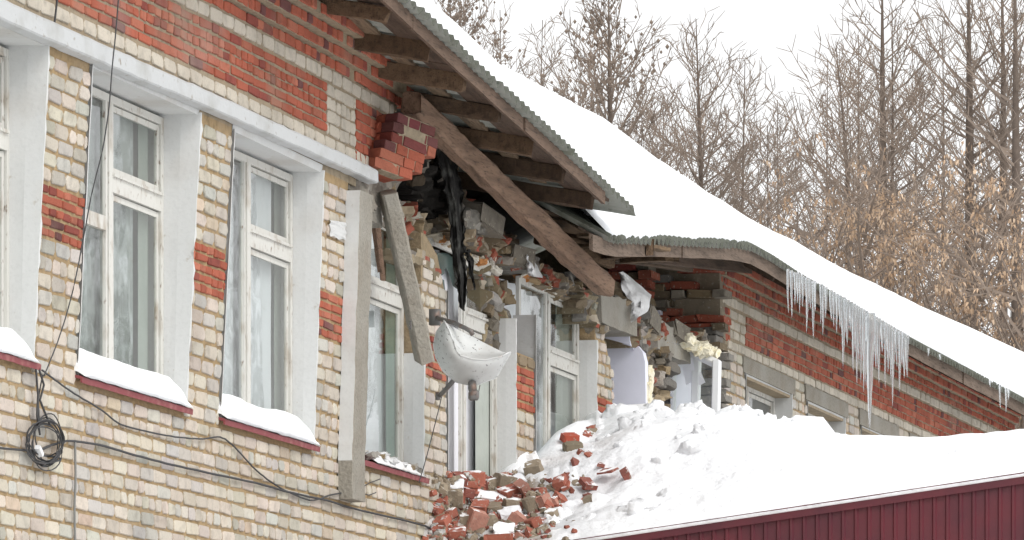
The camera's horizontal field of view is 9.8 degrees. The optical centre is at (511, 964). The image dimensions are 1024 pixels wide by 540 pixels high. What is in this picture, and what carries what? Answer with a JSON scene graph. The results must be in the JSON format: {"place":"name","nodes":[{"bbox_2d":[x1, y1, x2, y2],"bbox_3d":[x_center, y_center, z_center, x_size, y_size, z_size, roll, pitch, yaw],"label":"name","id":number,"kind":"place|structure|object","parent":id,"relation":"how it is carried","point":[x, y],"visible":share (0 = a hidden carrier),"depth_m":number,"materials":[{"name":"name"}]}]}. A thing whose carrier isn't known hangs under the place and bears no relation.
{"place":"outdoors","nodes":[
{"label":"outdoors","id":0,"kind":"place"},
{"bbox_2d":[431,0,1023,340],"label":"sky","id":1,"kind":"structure","parent":0,"point":[766,26],"materials":[{"name":"white"}]},
{"label":"ground","id":2,"kind":"structure","parent":0,"visible":0},
{"bbox_2d":[433,0,525,67],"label":"bare tree","id":3,"kind":"object","parent":2,"relation":"on","point":[459,15],"visible":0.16,"depth_m":103.91,"materials":[{"name":"brown plant"}]},
{"bbox_2d":[477,0,539,78],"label":"bare tree","id":4,"kind":"object","parent":2,"relation":"on","point":[500,49],"visible":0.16,"depth_m":107.99,"materials":[{"name":"brown plant"}]},
{"bbox_2d":[0,0,1023,539],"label":"brick building","id":5,"kind":"structure","parent":2,"relation":"on","point":[294,98],"depth_m":42.18,"materials":[{"name":"beige brick"}]},
{"bbox_2d":[0,327,39,362],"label":"sill snow","id":6,"kind":"structure","parent":5,"relation":"on","point":[12,342],"depth_m":36.13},
{"bbox_2d":[0,26,49,369],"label":"window","id":7,"kind":"structure","parent":5,"relation":"in","point":[24,61],"depth_m":36.56,"materials":[{"name":"white paint"}]},
{"bbox_2d":[25,369,64,470],"bbox_3d":[-2.852,-3.328,36.664,0.038,0.618,0.786,0,0,15],"label":"cable coil","id":8,"kind":"object","parent":5,"relation":"hanging from","point":[39,423],"visible":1,"depth_m":36.60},
{"bbox_2d":[73,442,76,539],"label":"conduit","id":9,"kind":"object","parent":5,"relation":"attached to","point":[75,488],"visible":1,"depth_m":37.28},
{"bbox_2d":[44,0,118,375],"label":"cable","id":10,"kind":"object","parent":5,"relation":"attached to","point":[92,188],"visible":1,"depth_m":37.01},
{"bbox_2d":[80,98,132,365],"bbox_3d":[-2.713,-4.590,38.358,0.039,1.920,1.896,0,0,15],"label":"curtain","id":11,"kind":"object","parent":5,"relation":"hanging from","point":[91,331],"visible":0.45,"depth_m":38.86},
{"bbox_2d":[74,348,192,407],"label":"sill snow","id":12,"kind":"structure","parent":5,"relation":"on","point":[119,373],"depth_m":38.26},
{"bbox_2d":[75,64,202,414],"bbox_3d":[-2.601,-4.636,38.507,0.587,2.027,2.276,0,0,15],"label":"window","id":13,"kind":"structure","parent":5,"relation":"in","point":[169,195],"depth_m":39.49,"materials":[{"name":"white paint"}]},
{"bbox_2d":[137,124,147,369],"bbox_3d":[-2.418,-4.590,39.445,0.035,1.920,0.278,0,0,15],"label":"curtain","id":14,"kind":"object","parent":5,"relation":"hanging from","point":[142,276],"visible":0.8,"depth_m":39.41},
{"bbox_2d":[41,369,341,500],"bbox_3d":[-2.037,-3.455,39.896,0.012,0.374,6.640,0,0,15],"label":"cable","id":15,"kind":"object","parent":5,"relation":"attached to","point":[117,422],"visible":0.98,"depth_m":39.31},
{"bbox_2d":[0,440,430,528],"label":"cable","id":16,"kind":"object","parent":5,"relation":"attached to","point":[175,465],"visible":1,"depth_m":40.09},
{"bbox_2d":[223,162,270,408],"bbox_3d":[-1.953,-4.590,41.286,0.039,1.920,1.988,0,0,15],"label":"curtain","id":17,"kind":"object","parent":5,"relation":"hanging from","point":[260,306],"visible":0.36,"depth_m":41.90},
{"bbox_2d":[217,394,320,445],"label":"sill snow","id":18,"kind":"structure","parent":5,"relation":"on","point":[238,409],"depth_m":41.15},
{"bbox_2d":[218,125,324,451],"bbox_3d":[-1.857,-4.636,41.380,0.579,2.027,2.250,0,0,15],"label":"window","id":19,"kind":"structure","parent":5,"relation":"in","point":[300,178],"depth_m":42.35,"materials":[{"name":"white paint"}]},
{"bbox_2d":[274,183,280,409],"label":"curtain","id":20,"kind":"object","parent":5,"relation":"hanging from","point":[277,306],"visible":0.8,"depth_m":42.39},
{"bbox_2d":[338,190,372,502],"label":"concrete beam","id":21,"kind":"structure","parent":5,"relation":"attached to","point":[354,359],"depth_m":43.00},
{"bbox_2d":[365,232,383,451],"bbox_3d":[-1.222,-4.590,44.106,0.038,1.920,1.970,0,0,15],"label":"curtain","id":22,"kind":"object","parent":5,"relation":"hanging from","point":[375,426],"visible":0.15,"depth_m":44.92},
{"bbox_2d":[372,228,381,272],"bbox_3d":[-1.006,-5.359,44.246,0.040,0.506,0.125,0,0,37],"label":"lath","id":23,"kind":"object","parent":5,"relation":"hanging from","point":[376,249],"visible":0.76,"depth_m":44.25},
{"bbox_2d":[377,228,384,280],"bbox_3d":[-0.981,-5.346,44.405,0.040,0.588,0.173,0,0,-20],"label":"lath","id":24,"kind":"object","parent":5,"relation":"attached to","point":[382,276],"visible":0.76,"depth_m":44.38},
{"bbox_2d":[385,233,395,456],"bbox_3d":[-0.906,-4.590,45.108,0.036,1.920,0.300,0,0,15],"label":"curtain","id":25,"kind":"object","parent":5,"relation":"hanging from","point":[390,335],"visible":0.74,"depth_m":45.08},
{"bbox_2d":[365,451,421,472],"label":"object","id":26,"kind":"object","parent":5,"relation":"on","point":[385,456],"visible":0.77,"depth_m":44.10,"materials":[{"name":"brick"}]},
{"bbox_2d":[366,455,425,476],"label":"sill snow","id":27,"kind":"structure","parent":5,"relation":"on","point":[400,465],"depth_m":44.42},
{"bbox_2d":[365,218,428,483],"bbox_3d":[-1.153,-4.603,44.209,0.515,1.958,2.241,0,0,15],"label":"window","id":28,"kind":"structure","parent":5,"relation":"in","point":[410,375],"depth_m":45.18,"materials":[{"name":"white paint"}]},
{"bbox_2d":[368,113,437,182],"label":"brickwork block","id":29,"kind":"structure","parent":5,"relation":"attached to","point":[403,147],"depth_m":43.77,"materials":[{"name":"brick"}]},
{"bbox_2d":[379,189,434,365],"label":"concrete beam","id":30,"kind":"structure","parent":5,"relation":"attached to","point":[406,277],"depth_m":44.02,"materials":[{"name":"grey concrete"}]},
{"bbox_2d":[436,148,467,310],"bbox_3d":[-0.449,-5.639,45.828,0.158,1.275,0.701,0,0,15],"label":"roofing felt","id":31,"kind":"object","parent":5,"relation":"hanging from","point":[453,191],"visible":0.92,"depth_m":45.85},
{"bbox_2d":[434,250,473,471],"bbox_3d":[-0.537,-4.590,46.781,0.038,1.920,1.900,0,0,15],"label":"curtain","id":32,"kind":"object","parent":5,"relation":"hanging from","point":[453,393],"visible":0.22,"depth_m":47.16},
{"bbox_2d":[429,309,510,400],"bbox_3d":[-0.406,-4.567,44.778,0.858,0.741,0.527,0,0,37],"label":"satellite dish","id":33,"kind":"object","parent":5,"relation":"attached to","point":[470,361],"visible":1,"depth_m":44.61,"materials":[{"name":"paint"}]},
{"bbox_2d":[464,249,475,289],"bbox_3d":[-0.323,-5.370,46.285,0.084,0.328,0.226,0,0,6],"label":"roofing felt","id":34,"kind":"object","parent":5,"relation":"hanging from","point":[469,259],"visible":1,"depth_m":46.26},
{"bbox_2d":[428,237,516,479],"bbox_3d":[-0.434,-4.621,47.031,0.484,1.922,2.263,0,0,15],"label":"window","id":35,"kind":"structure","parent":5,"relation":"in","point":[503,390],"depth_m":47.86,"materials":[{"name":"white paint"}]},
{"bbox_2d":[475,381,489,475],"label":"curtain","id":36,"kind":"object","parent":5,"relation":"hanging from","point":[482,432],"visible":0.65,"depth_m":47.76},
{"bbox_2d":[401,91,614,296],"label":"fallen beam","id":37,"kind":"structure","parent":5,"relation":"on","point":[506,193],"depth_m":46.47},
{"bbox_2d":[501,279,551,452],"bbox_3d":[0.124,-4.590,49.318,0.039,1.920,1.747,0,0,15],"label":"curtain","id":38,"kind":"object","parent":5,"relation":"hanging from","point":[531,304],"visible":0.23,"depth_m":49.63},
{"bbox_2d":[526,255,542,277],"bbox_3d":[0.161,-5.650,48.293,0.126,0.281,0.626,0,0,9],"label":"snow patch","id":39,"kind":"object","parent":5,"relation":"on","point":[533,272],"visible":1,"depth_m":48.08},
{"bbox_2d":[513,276,598,451],"bbox_3d":[0.240,-4.621,49.621,0.484,1.922,2.214,0,0,15],"label":"window","id":40,"kind":"structure","parent":5,"relation":"in","point":[583,364],"depth_m":49.84,"materials":[{"name":"white paint"}]},
{"bbox_2d":[555,305,572,432],"bbox_3d":[0.440,-4.590,50.266,0.037,1.920,0.595,0,0,15],"label":"curtain","id":41,"kind":"object","parent":5,"relation":"hanging from","point":[563,385],"visible":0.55,"depth_m":50.25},
{"bbox_2d":[618,272,650,321],"bbox_3d":[1.090,-5.732,51.785,0.203,0.476,0.968,0,0,15],"label":"torn plastic sheet","id":42,"kind":"object","parent":5,"relation":"on","point":[637,295],"visible":1,"depth_m":51.54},
{"bbox_2d":[647,365,654,402],"bbox_3d":[1.189,-5.027,52.238,0.069,0.396,0.222,0,0,15],"label":"insulation strip","id":43,"kind":"object","parent":5,"relation":"attached to","point":[650,383],"visible":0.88,"depth_m":52.20,"materials":[{"name":"plastic"}]},
{"bbox_2d":[667,333,721,412],"bbox_3d":[1.645,-5.279,54.550,0.494,0.902,2.923,0,0,1],"label":"plastic window","id":44,"kind":"structure","parent":5,"relation":"attached to","point":[689,379],"depth_m":53.92,"materials":[{"name":"white plastic"}]},
{"bbox_2d":[411,0,1023,396],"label":"roof snow","id":45,"kind":"structure","parent":5,"relation":"on","point":[656,193],"depth_m":52.08,"materials":[{"name":"snow"}]},
{"bbox_2d":[744,373,792,419],"bbox_3d":[2.231,-4.620,57.261,0.484,1.920,2.127,0,0,15],"label":"window","id":46,"kind":"structure","parent":5,"relation":"in","point":[780,407],"depth_m":57.95,"materials":[{"name":"white paint"}]},
{"bbox_2d":[805,277,808,332],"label":"icicle","id":47,"kind":"object","parent":5,"relation":"hanging from","point":[807,289],"visible":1,"depth_m":55.17,"materials":[{"name":"white"}]},
{"bbox_2d":[806,400,845,433],"bbox_3d":[2.916,-4.620,59.889,0.484,1.920,1.914,0,0,15],"label":"window","id":48,"kind":"structure","parent":5,"relation":"in","point":[837,426],"depth_m":60.70,"materials":[{"name":"white paint"}]},
{"bbox_2d":[841,297,845,361],"bbox_3d":[3.136,-5.991,56.819,0.054,0.663,0.055,0,0,15],"label":"icicle","id":49,"kind":"object","parent":5,"relation":"hanging from","point":[843,320],"visible":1,"depth_m":56.80,"materials":[{"name":"white"}]},
{"bbox_2d":[852,303,855,366],"bbox_3d":[3.256,-5.979,57.184,0.050,0.648,0.051,0,0,15],"label":"icicle","id":50,"kind":"object","parent":5,"relation":"hanging from","point":[853,324],"visible":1,"depth_m":57.17,"materials":[{"name":"white"}]},
{"bbox_2d":[855,305,857,378],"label":"icicle","id":51,"kind":"object","parent":5,"relation":"hanging from","point":[856,337],"visible":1,"depth_m":57.42,"materials":[{"name":"white"}]},
{"bbox_2d":[860,308,862,373],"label":"icicle","id":52,"kind":"object","parent":5,"relation":"hanging from","point":[861,313],"visible":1,"depth_m":57.63,"materials":[{"name":"white"}]},
{"bbox_2d":[862,309,865,390],"bbox_3d":[3.379,-5.903,57.664,0.039,0.793,0.040,0,0,15],"label":"icicle","id":53,"kind":"object","parent":5,"relation":"hanging from","point":[863,331],"visible":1,"depth_m":57.66,"materials":[{"name":"white"}]},
{"bbox_2d":[865,311,867,385],"bbox_3d":[3.418,-5.951,57.922,0.036,0.724,0.037,0,0,15],"label":"icicle","id":54,"kind":"object","parent":5,"relation":"hanging from","point":[865,344],"visible":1,"depth_m":57.91,"materials":[{"name":"white"}]},
{"bbox_2d":[866,313,874,428],"bbox_3d":[3.460,-5.723,57.946,0.100,1.140,0.103,0,0,15],"label":"icicle","id":55,"kind":"object","parent":5,"relation":"hanging from","point":[870,337],"visible":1,"depth_m":57.92,"materials":[{"name":"white"}]},
{"bbox_2d":[877,318,880,379],"bbox_3d":[3.574,-5.987,58.501,0.051,0.634,0.052,0,0,15],"label":"icicle","id":56,"kind":"object","parent":5,"relation":"hanging from","point":[878,340],"visible":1,"depth_m":58.49,"materials":[{"name":"white"}]},
{"bbox_2d":[884,322,886,380],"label":"icicle","id":57,"kind":"object","parent":5,"relation":"hanging from","point":[885,337],"visible":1,"depth_m":58.76,"materials":[{"name":"white"}]},
{"bbox_2d":[892,327,894,406],"bbox_3d":[3.757,-5.895,59.157,0.041,0.789,0.042,0,0,15],"label":"icicle","id":58,"kind":"object","parent":5,"relation":"hanging from","point":[893,344],"visible":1,"depth_m":59.14,"materials":[{"name":"white"}]},
{"bbox_2d":[898,331,901,390],"bbox_3d":[3.847,-5.985,59.478,0.043,0.595,0.045,0,0,15],"label":"icicle","id":59,"kind":"object","parent":5,"relation":"hanging from","point":[899,344],"visible":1,"depth_m":59.47,"materials":[{"name":"white"}]},
{"bbox_2d":[501,16,597,104],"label":"bare tree","id":60,"kind":"object","parent":2,"relation":"on","point":[549,70],"visible":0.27,"depth_m":103.77,"materials":[{"name":"brown plant"}]},
{"bbox_2d":[538,31,653,137],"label":"bare tree","id":61,"kind":"object","parent":2,"relation":"on","point":[584,71],"visible":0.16,"depth_m":99.82,"materials":[{"name":"brown plant"}]},
{"bbox_2d":[535,0,680,163],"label":"bare tree","id":62,"kind":"object","parent":2,"relation":"on","point":[610,89],"visible":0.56,"depth_m":92.00,"materials":[{"name":"brown plant"}]},
{"bbox_2d":[618,75,695,170],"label":"bare tree","id":63,"kind":"object","parent":2,"relation":"on","point":[649,141],"visible":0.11,"depth_m":97.78,"materials":[{"name":"brown plant"}]},
{"bbox_2d":[625,78,737,207],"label":"bare tree","id":64,"kind":"object","parent":2,"relation":"on","point":[668,120],"visible":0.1,"depth_m":103.84,"materials":[{"name":"brown plant"}]},
{"bbox_2d":[598,6,825,229],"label":"larch tree","id":65,"kind":"object","parent":2,"relation":"on","point":[699,160],"visible":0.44,"depth_m":95.85,"materials":[{"name":"brown plant"}]},
{"bbox_2d":[648,90,777,225],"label":"bare tree","id":66,"kind":"object","parent":2,"relation":"on","point":[712,171],"visible":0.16,"depth_m":99.80,"materials":[{"name":"brown plant"}]},
{"bbox_2d":[658,50,818,245],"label":"larch tree","id":67,"kind":"object","parent":2,"relation":"on","point":[725,114],"visible":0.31,"depth_m":99.00,"materials":[{"name":"brown plant"}]},
{"bbox_2d":[711,112,840,255],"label":"bare tree","id":68,"kind":"object","parent":2,"relation":"on","point":[740,180],"visible":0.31,"depth_m":93.95,"materials":[{"name":"brown plant"}]},
{"bbox_2d":[719,95,836,257],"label":"larch tree","id":69,"kind":"object","parent":2,"relation":"on","point":[790,161],"visible":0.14,"depth_m":103.91,"materials":[{"name":"brown plant"}]},
{"bbox_2d":[574,472,1023,539],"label":"metal clad annex","id":70,"kind":"object","parent":2,"relation":"on","point":[991,510],"visible":1,"depth_m":44.30,"materials":[{"name":"red paint"}]},
{"bbox_2d":[423,399,1023,539],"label":"snow pile","id":71,"kind":"object","parent":70,"relation":"on","point":[699,460],"visible":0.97,"depth_m":45.95,"materials":[{"name":"snow"}]},
{"bbox_2d":[447,488,462,507],"bbox_3d":[-0.443,-3.577,45.888,0.143,0.191,0.181,0,0,1],"label":"mortar lump","id":72,"kind":"object","parent":71,"relation":"on","point":[457,494],"visible":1,"depth_m":45.82,"materials":[{"name":"concrete"}]},
{"bbox_2d":[448,526,466,538],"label":"brick","id":73,"kind":"object","parent":71,"relation":"on","point":[455,533],"visible":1,"depth_m":45.27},
{"bbox_2d":[464,470,485,484],"bbox_3d":[-0.297,-3.780,46.581,0.158,0.134,0.164,0,0,-19],"label":"brick","id":74,"kind":"object","parent":71,"relation":"on","point":[478,476],"visible":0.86,"depth_m":46.53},
{"bbox_2d":[466,506,489,530],"bbox_3d":[-0.281,-3.339,45.544,0.199,0.287,0.205,0,0,-20],"label":"brick","id":75,"kind":"object","parent":71,"relation":"on","point":[477,519],"visible":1,"depth_m":45.48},
{"bbox_2d":[471,499,488,512],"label":"brick","id":76,"kind":"object","parent":71,"relation":"on","point":[481,504],"visible":0.58,"depth_m":46.12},
{"bbox_2d":[474,489,505,500],"bbox_3d":[-0.180,-3.613,46.511,0.278,0.190,0.247,0,0,2],"label":"snow lump","id":77,"kind":"object","parent":71,"relation":"on","point":[491,495],"visible":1,"depth_m":46.46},
{"bbox_2d":[484,533,514,539],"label":"brick","id":78,"kind":"object","parent":71,"relation":"on","point":[508,536],"visible":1,"depth_m":45.18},
{"bbox_2d":[493,521,514,536],"bbox_3d":[-0.060,-3.288,45.294,0.166,0.140,0.227,0,0,0],"label":"snow lump","id":79,"kind":"object","parent":78,"relation":"on","point":[499,527],"visible":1,"depth_m":45.25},
{"bbox_2d":[422,469,577,539],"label":"rubble crumbs","id":80,"kind":"object","parent":71,"relation":"on","point":[437,529],"visible":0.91,"depth_m":45.60,"materials":[{"name":"brick"}]},
{"bbox_2d":[492,473,517,486],"bbox_3d":[-0.051,-3.771,46.946,0.198,0.167,0.164,0,0,-25],"label":"mortar lump","id":81,"kind":"object","parent":71,"relation":"on","point":[503,479],"visible":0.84,"depth_m":46.87,"materials":[{"name":"concrete"}]},
{"bbox_2d":[497,484,518,497],"bbox_3d":[-0.021,-3.671,46.536,0.148,0.138,0.172,0,0,-35],"label":"brick","id":82,"kind":"object","parent":71,"relation":"on","point":[508,491],"visible":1,"depth_m":46.49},
{"bbox_2d":[497,505,522,519],"bbox_3d":[-0.007,-3.446,45.959,0.187,0.166,0.254,0,0,-8],"label":"snow lump","id":83,"kind":"object","parent":71,"relation":"on","point":[504,512],"visible":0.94,"depth_m":45.93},
{"bbox_2d":[502,497,521,506],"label":"mortar lump","id":84,"kind":"object","parent":71,"relation":"on","point":[506,502],"visible":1,"depth_m":46.16,"materials":[{"name":"concrete"}]},
{"bbox_2d":[508,510,526,523],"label":"brick","id":85,"kind":"object","parent":71,"relation":"on","point":[517,516],"visible":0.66,"depth_m":45.61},
{"bbox_2d":[513,478,531,496],"bbox_3d":[0.102,-3.668,46.513,0.167,0.218,0.183,0,0,-26],"label":"brick","id":86,"kind":"object","parent":71,"relation":"on","point":[522,486],"visible":0.62,"depth_m":46.45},
{"bbox_2d":[521,496,538,513],"bbox_3d":[0.144,-3.514,46.066,0.141,0.181,0.162,0,0,-18],"label":"mortar lump","id":87,"kind":"object","parent":71,"relation":"on","point":[529,503],"visible":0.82,"depth_m":46.00,"materials":[{"name":"concrete"}]},
{"bbox_2d":[523,459,543,475],"bbox_3d":[0.173,-3.922,47.571,0.151,0.192,0.187,0,0,15],"label":"mortar lump","id":88,"kind":"object","parent":71,"relation":"on","point":[534,466],"visible":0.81,"depth_m":47.51,"materials":[{"name":"concrete"}]},
{"bbox_2d":[524,516,542,527],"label":"brick","id":89,"kind":"object","parent":71,"relation":"on","point":[534,522],"visible":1,"depth_m":45.38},
{"bbox_2d":[535,492,552,507],"bbox_3d":[0.263,-3.523,46.049,0.109,0.215,0.198,0,0,26],"label":"brick","id":90,"kind":"object","parent":71,"relation":"on","point":[540,500],"visible":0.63,"depth_m":45.99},
{"bbox_2d":[552,473,567,491],"bbox_3d":[0.371,-3.735,46.477,0.134,0.161,0.164,0,0,15],"label":"brick","id":91,"kind":"object","parent":71,"relation":"on","point":[559,482],"visible":1,"depth_m":46.43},
{"bbox_2d":[559,432,579,442],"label":"brick","id":92,"kind":"object","parent":71,"relation":"on","point":[568,436],"visible":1,"depth_m":48.96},
{"bbox_2d":[562,440,582,451],"bbox_3d":[0.496,-4.196,48.703,0.160,0.135,0.164,0,0,-14],"label":"mortar lump","id":93,"kind":"object","parent":71,"relation":"on","point":[567,446],"visible":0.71,"depth_m":48.64,"materials":[{"name":"concrete"}]},
{"bbox_2d":[578,477,597,490],"bbox_3d":[0.589,-3.735,46.549,0.108,0.114,0.148,0,0,-26],"label":"brick","id":94,"kind":"object","parent":71,"relation":"on","point":[587,483],"visible":1,"depth_m":46.52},
{"bbox_2d":[777,193,887,268],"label":"maple tree","id":95,"kind":"object","parent":2,"relation":"on","point":[795,211],"visible":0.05,"depth_m":81.68,"materials":[{"name":"brown plant"}]},
{"bbox_2d":[754,50,914,264],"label":"larch tree","id":96,"kind":"object","parent":2,"relation":"on","point":[827,93],"visible":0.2,"depth_m":103.94,"materials":[{"name":"brown plant"}]},
{"bbox_2d":[730,129,972,283],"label":"maple tree","id":97,"kind":"object","parent":2,"relation":"on","point":[832,258],"visible":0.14,"depth_m":79.76,"materials":[{"name":"brown plant"}]},
{"bbox_2d":[748,28,957,306],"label":"bare tree","id":98,"kind":"object","parent":2,"relation":"on","point":[845,143],"visible":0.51,"depth_m":83.84,"materials":[{"name":"brown plant"}]},
{"bbox_2d":[797,19,948,293],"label":"larch tree","id":99,"kind":"object","parent":2,"relation":"on","point":[867,30],"visible":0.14,"depth_m":97.95,"materials":[{"name":"brown plant"}]},
{"bbox_2d":[799,2,962,313],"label":"larch tree","id":100,"kind":"object","parent":2,"relation":"on","point":[893,110],"visible":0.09,"depth_m":90.91,"materials":[{"name":"brown plant"}]},
{"bbox_2d":[806,132,971,323],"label":"maple tree","id":101,"kind":"object","parent":2,"relation":"on","point":[868,214],"visible":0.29,"depth_m":77.94,"materials":[{"name":"brown plant"}]},
{"bbox_2d":[759,0,1023,335],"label":"larch tree","id":102,"kind":"object","parent":2,"relation":"on","point":[882,63],"visible":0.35,"depth_m":89.88,"materials":[{"name":"brown plant"}]},
{"bbox_2d":[830,73,992,307],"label":"larch tree","id":103,"kind":"object","parent":2,"relation":"on","point":[916,151],"visible":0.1,"depth_m":96.96,"materials":[{"name":"brown plant"}]},
{"bbox_2d":[817,0,1023,343],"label":"larch tree","id":104,"kind":"object","parent":2,"relation":"on","point":[971,156],"visible":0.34,"depth_m":87.85,"materials":[{"name":"brown plant"}]},
{"bbox_2d":[817,126,1023,319],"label":"maple tree","id":105,"kind":"object","parent":2,"relation":"on","point":[887,225],"visible":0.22,"depth_m":80.07,"materials":[{"name":"brown plant"}]},
{"bbox_2d":[850,158,1023,349],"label":"maple tree","id":106,"kind":"object","parent":2,"relation":"on","point":[966,237],"visible":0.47,"depth_m":76.98,"materials":[{"name":"brown plant"}]},
{"bbox_2d":[854,11,1022,315],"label":"larch tree","id":107,"kind":"object","parent":2,"relation":"on","point":[943,78],"visible":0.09,"depth_m":101.98,"materials":[{"name":"brown plant"}]},
{"bbox_2d":[864,141,1023,428],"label":"maple tree","id":108,"kind":"object","parent":2,"relation":"on","point":[950,203],"visible":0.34,"depth_m":78.07,"materials":[{"name":"brown plant"}]},
{"bbox_2d":[874,0,1023,341],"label":"larch tree","id":109,"kind":"object","parent":2,"relation":"on","point":[1002,87],"visible":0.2,"depth_m":89.97,"materials":[{"name":"brown plant"}]},
{"bbox_2d":[891,0,1023,427],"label":"larch tree","id":110,"kind":"object","parent":2,"relation":"on","point":[1015,139],"visible":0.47,"depth_m":86.97,"materials":[{"name":"brown plant"}]},
{"bbox_2d":[895,213,1023,429],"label":"maple tree","id":111,"kind":"object","parent":2,"relation":"on","point":[989,290],"visible":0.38,"depth_m":75.95,"materials":[{"name":"brown plant"}]},
{"bbox_2d":[904,25,1023,333],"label":"larch tree","id":112,"kind":"object","parent":2,"relation":"on","point":[1021,159],"visible":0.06,"depth_m":92.30,"materials":[{"name":"brown plant"}]},
{"bbox_2d":[993,159,1023,350],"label":"maple tree","id":113,"kind":"object","parent":2,"relation":"on","point":[1022,190],"visible":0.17,"depth_m":79.87,"materials":[{"name":"brown plant"}]},
{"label":"brick","id":114,"kind":"object","parent":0,"visible":0},
{"bbox_2d":[432,513,451,526],"bbox_3d":[-0.528,-3.349,45.442,0.115,0.155,0.170,0,0,20],"label":"brick","id":115,"kind":"object","parent":114,"relation":"on","point":[445,520],"visible":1,"depth_m":45.41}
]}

